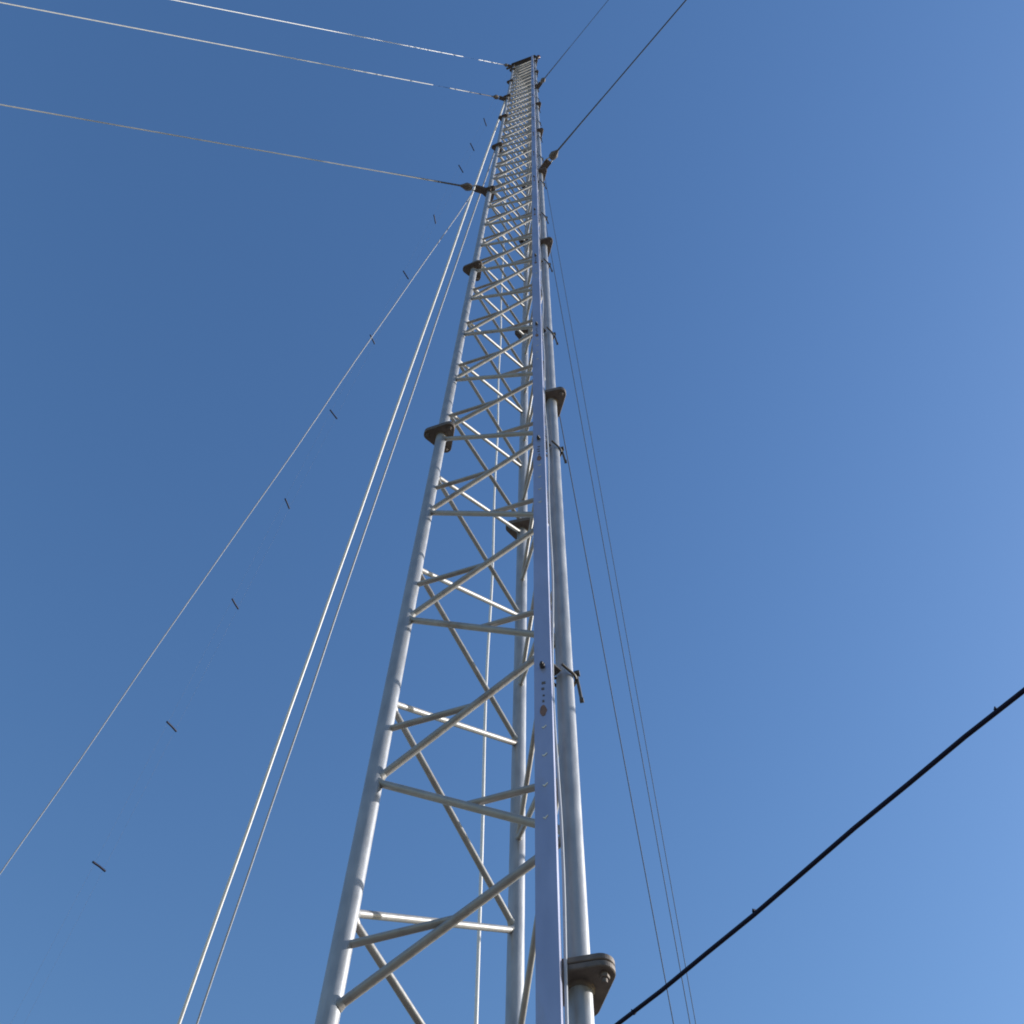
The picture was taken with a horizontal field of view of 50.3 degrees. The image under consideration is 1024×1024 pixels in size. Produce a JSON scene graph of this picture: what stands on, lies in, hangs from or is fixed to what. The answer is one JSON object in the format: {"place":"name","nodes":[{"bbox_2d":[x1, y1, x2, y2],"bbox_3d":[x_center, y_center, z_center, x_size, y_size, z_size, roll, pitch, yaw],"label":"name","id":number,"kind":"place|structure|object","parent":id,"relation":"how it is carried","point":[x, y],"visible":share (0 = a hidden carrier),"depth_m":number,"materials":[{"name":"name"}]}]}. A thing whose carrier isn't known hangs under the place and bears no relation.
{"place":"outdoors","nodes":[
{"label":"outdoors","id":0,"kind":"place"},
{"bbox_2d":[0,0,1023,1023],"label":"sky","id":1,"kind":"structure","parent":0,"point":[789,234],"materials":[{"name":"blue"}]},
{"bbox_2d":[615,687,1023,1023],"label":"overhead cable","id":2,"kind":"object","parent":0,"point":[871,814],"visible":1,"depth_m":3.78,"materials":[{"name":"black rubber"}]},
{"bbox_3d":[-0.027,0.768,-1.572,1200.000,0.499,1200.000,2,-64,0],"label":"ground","id":3,"kind":"structure","parent":0,"visible":0},
{"bbox_2d":[315,55,615,1023],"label":"guyed mast","id":4,"kind":"object","parent":3,"relation":"on","point":[591,979],"visible":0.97,"depth_m":3.07,"materials":[{"name":"metal"}]},
{"bbox_2d":[0,192,472,873],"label":"hanging line","id":5,"kind":"object","parent":4,"relation":"hanging from","point":[224,550],"visible":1,"depth_m":8.14,"materials":[{"name":"grey metal"}]},
{"bbox_2d":[0,104,477,190],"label":"guy wire","id":6,"kind":"object","parent":4,"relation":"attached to","point":[467,186],"visible":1,"depth_m":8.80,"materials":[{"name":"metal"}]},
{"bbox_2d":[0,2,499,98],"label":"guy wire","id":7,"kind":"object","parent":4,"relation":"attached to","point":[495,96],"visible":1,"depth_m":13.68,"materials":[{"name":"metal"}]},
{"bbox_2d":[15,83,502,1015],"bbox_3d":[-2.932,0.033,13.870,0.159,28.032,10.362,30,-67,-13],"label":"ladder line","id":8,"kind":"object","parent":4,"relation":"hanging from","point":[247,589],"visible":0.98,"depth_m":12.77,"materials":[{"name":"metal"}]},
{"bbox_2d":[173,0,507,66],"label":"guy wire","id":9,"kind":"object","parent":4,"relation":"attached to","point":[505,64],"visible":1,"depth_m":19.32,"materials":[{"name":"metal"}]},
{"bbox_2d":[177,100,504,1023],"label":"hanging cable","id":10,"kind":"object","parent":4,"relation":"hanging from","point":[321,618],"visible":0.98,"depth_m":11.24,"materials":[{"name":"white metal"}]},
{"bbox_2d":[196,151,494,1023],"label":"hanging cable","id":11,"kind":"object","parent":4,"relation":"hanging from","point":[334,619],"visible":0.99,"depth_m":9.40,"materials":[{"name":"grey metal"}]},
{"bbox_2d":[474,102,509,1023],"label":"white cord","id":12,"kind":"object","parent":4,"relation":"hanging from","point":[476,1009],"visible":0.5,"depth_m":4.07,"materials":[{"name":"white"}]},
{"bbox_2d":[531,144,533,556],"bbox_3d":[0.192,-3.210,10.227,0.018,23.600,0.017,2,-64,0],"label":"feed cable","id":13,"kind":"object","parent":4,"relation":"attached to","point":[533,529],"visible":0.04,"depth_m":3.46,"materials":[{"name":"grey"}]},
{"bbox_2d":[533,58,568,1023],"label":"feed cable","id":14,"kind":"object","parent":4,"relation":"attached to","point":[563,874],"visible":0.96,"depth_m":2.50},
{"bbox_2d":[540,2,606,83],"bbox_3d":[5.091,-8.249,5.568,0.076,20.610,16.139,34,-68,-14],"label":"guy wire","id":15,"kind":"object","parent":4,"relation":"attached to","point":[542,80],"visible":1,"depth_m":16.99,"materials":[{"name":"metal"}]},
{"bbox_2d":[529,262,673,1023],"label":"guy wire","id":16,"kind":"object","parent":4,"relation":"attached to","point":[616,717],"visible":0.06,"depth_m":9.65,"materials":[{"name":"metal"}]},
{"bbox_2d":[545,0,686,162],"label":"guy wire","id":17,"kind":"object","parent":4,"relation":"attached to","point":[553,155],"visible":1,"depth_m":9.34,"materials":[{"name":"metal"}]},
{"bbox_2d":[546,227,689,1022],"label":"guy wire","id":18,"kind":"object","parent":4,"relation":"attached to","point":[622,648],"visible":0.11,"depth_m":14.40,"materials":[{"name":"metal"}]},
{"bbox_2d":[542,162,695,1023],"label":"guy wire","id":19,"kind":"object","parent":4,"relation":"attached to","point":[625,630],"visible":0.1,"depth_m":17.33,"materials":[{"name":"metal"}]}
]}

